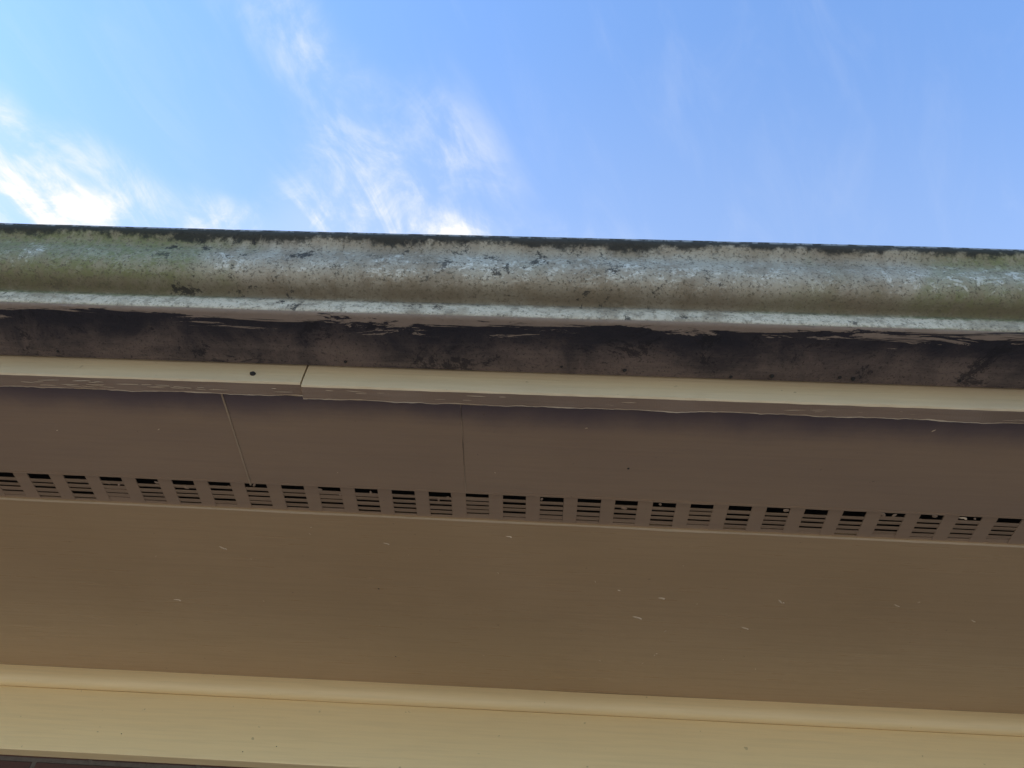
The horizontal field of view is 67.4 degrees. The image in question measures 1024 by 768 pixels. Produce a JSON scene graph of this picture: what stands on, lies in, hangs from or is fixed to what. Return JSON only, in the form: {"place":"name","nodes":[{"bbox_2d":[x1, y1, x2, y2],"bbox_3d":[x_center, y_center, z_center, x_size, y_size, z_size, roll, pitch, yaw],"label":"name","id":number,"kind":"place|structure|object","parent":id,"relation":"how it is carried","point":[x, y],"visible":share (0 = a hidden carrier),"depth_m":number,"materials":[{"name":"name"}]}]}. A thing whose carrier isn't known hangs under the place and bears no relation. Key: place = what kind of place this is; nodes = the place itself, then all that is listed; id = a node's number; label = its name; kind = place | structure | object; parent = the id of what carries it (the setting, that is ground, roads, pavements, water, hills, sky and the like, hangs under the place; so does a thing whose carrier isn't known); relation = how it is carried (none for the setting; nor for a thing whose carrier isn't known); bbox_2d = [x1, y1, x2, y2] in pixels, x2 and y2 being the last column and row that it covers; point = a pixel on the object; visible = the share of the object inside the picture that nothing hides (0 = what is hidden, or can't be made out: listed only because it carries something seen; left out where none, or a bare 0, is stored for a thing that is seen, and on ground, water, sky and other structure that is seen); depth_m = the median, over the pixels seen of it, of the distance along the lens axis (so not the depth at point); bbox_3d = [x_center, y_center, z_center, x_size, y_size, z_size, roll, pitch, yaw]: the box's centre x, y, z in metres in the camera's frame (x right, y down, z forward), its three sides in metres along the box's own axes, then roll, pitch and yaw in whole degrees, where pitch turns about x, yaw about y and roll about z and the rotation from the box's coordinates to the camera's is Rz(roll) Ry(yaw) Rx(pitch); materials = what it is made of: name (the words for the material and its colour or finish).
{"place":"outdoors","nodes":[
{"label":"outdoors","id":0,"kind":"place"},
{"bbox_2d":[0,0,1023,249],"label":"sky","id":1,"kind":"structure","parent":0,"point":[854,122],"materials":[{"name":"blue"}]},
{"label":"ground","id":2,"kind":"structure","parent":0,"visible":0},
{"bbox_2d":[0,754,249,767],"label":"brick walls","id":3,"kind":"structure","parent":2,"relation":"on","point":[13,761],"depth_m":1.68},
{"bbox_2d":[0,496,1023,713],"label":"soffit inner sheet","id":4,"kind":"object","parent":3,"relation":"on","point":[96,586],"visible":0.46,"depth_m":1.55,"materials":[{"name":"paint"}]},
{"bbox_2d":[0,472,1021,538],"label":"eaves cavity lining","id":5,"kind":"object","parent":4,"relation":"on","point":[552,499],"depth_m":1.42,"materials":[{"name":"black"}]},
{"bbox_2d":[0,473,1023,543],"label":"soffit vent","id":6,"kind":"object","parent":4,"relation":"attached to","point":[756,517],"visible":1,"depth_m":1.37,"materials":[{"name":"paint"}]},
{"bbox_2d":[0,386,248,481],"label":"soffit outer sheet","id":7,"kind":"object","parent":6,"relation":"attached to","point":[107,432],"visible":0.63,"depth_m":1.29,"materials":[{"name":"paint"}]},
{"bbox_2d":[0,470,1023,518],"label":"vent trim","id":8,"kind":"structure","parent":6,"relation":"attached to","point":[641,500],"depth_m":1.33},
{"bbox_2d":[106,481,975,520],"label":"vent paint clots","id":9,"kind":"object","parent":6,"relation":"attached to","point":[660,504],"visible":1,"depth_m":1.35,"materials":[{"name":"beige paint"}]},
{"bbox_2d":[0,498,1023,547],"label":"vent trim","id":10,"kind":"structure","parent":4,"relation":"on","point":[551,524],"depth_m":1.38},
{"bbox_2d":[56,428,974,669],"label":"paint drips","id":11,"kind":"object","parent":4,"relation":"attached to","point":[595,581],"visible":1,"depth_m":1.49,"materials":[{"name":"beige paint"}]},
{"bbox_2d":[0,686,1023,767],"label":"frieze board","id":12,"kind":"object","parent":3,"relation":"attached to","point":[150,727],"visible":1,"depth_m":1.69,"materials":[{"name":"paint"}]},
{"bbox_2d":[0,664,1023,736],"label":"corner moulding","id":13,"kind":"object","parent":12,"relation":"on","point":[796,714],"visible":1,"depth_m":1.74,"materials":[{"name":"paint"}]},
{"bbox_3d":[0.099,2.818,5.123,12.600,2.114,9.490,2,-50,2],"label":"roof","id":14,"kind":"object","parent":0,"visible":0},
{"bbox_2d":[0,355,308,395],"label":"fascia board","id":15,"kind":"object","parent":14,"relation":"attached to","point":[222,377],"visible":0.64,"depth_m":1.18,"materials":[{"name":"paint"}]},
{"bbox_2d":[0,223,1023,388],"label":"rain gutter","id":16,"kind":"object","parent":15,"relation":"attached to","point":[900,315],"visible":1,"depth_m":1.14,"materials":[{"name":"paint"}]},
{"bbox_2d":[21,380,1023,420],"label":"peeling paint flakes","id":17,"kind":"object","parent":15,"relation":"attached to","point":[161,386],"visible":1,"depth_m":1.17,"materials":[{"name":"beige paint"}]},
{"bbox_2d":[301,365,1023,423],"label":"fascia board","id":18,"kind":"object","parent":14,"relation":"attached to","point":[836,399],"visible":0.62,"depth_m":1.15,"materials":[{"name":"paint"}]},
{"bbox_2d":[223,394,464,491],"bbox_3d":[-0.270,0.091,1.275,0.379,0.010,0.231,2,-50,2],"label":"soffit outer sheet","id":19,"kind":"object","parent":18,"relation":"on","point":[288,439],"visible":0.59,"depth_m":1.27,"materials":[{"name":"paint"}]},
{"bbox_2d":[221,394,465,493],"bbox_3d":[-0.271,0.101,1.277,0.382,0.002,0.217,2,-50,2],"label":"soffit joint filler","id":20,"kind":"object","parent":19,"relation":"on","point":[222,396],"visible":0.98,"depth_m":1.28,"materials":[{"name":"paint"}]},
{"bbox_2d":[0,386,1023,423],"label":"peeling paint ridge","id":21,"kind":"structure","parent":18,"relation":"attached to","point":[520,405],"depth_m":1.16,"materials":[{"name":"beige paint"}]},
{"bbox_2d":[461,404,1023,516],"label":"soffit outer sheet","id":22,"kind":"object","parent":18,"relation":"on","point":[900,465],"visible":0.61,"depth_m":1.25,"materials":[{"name":"paint"}]}
]}

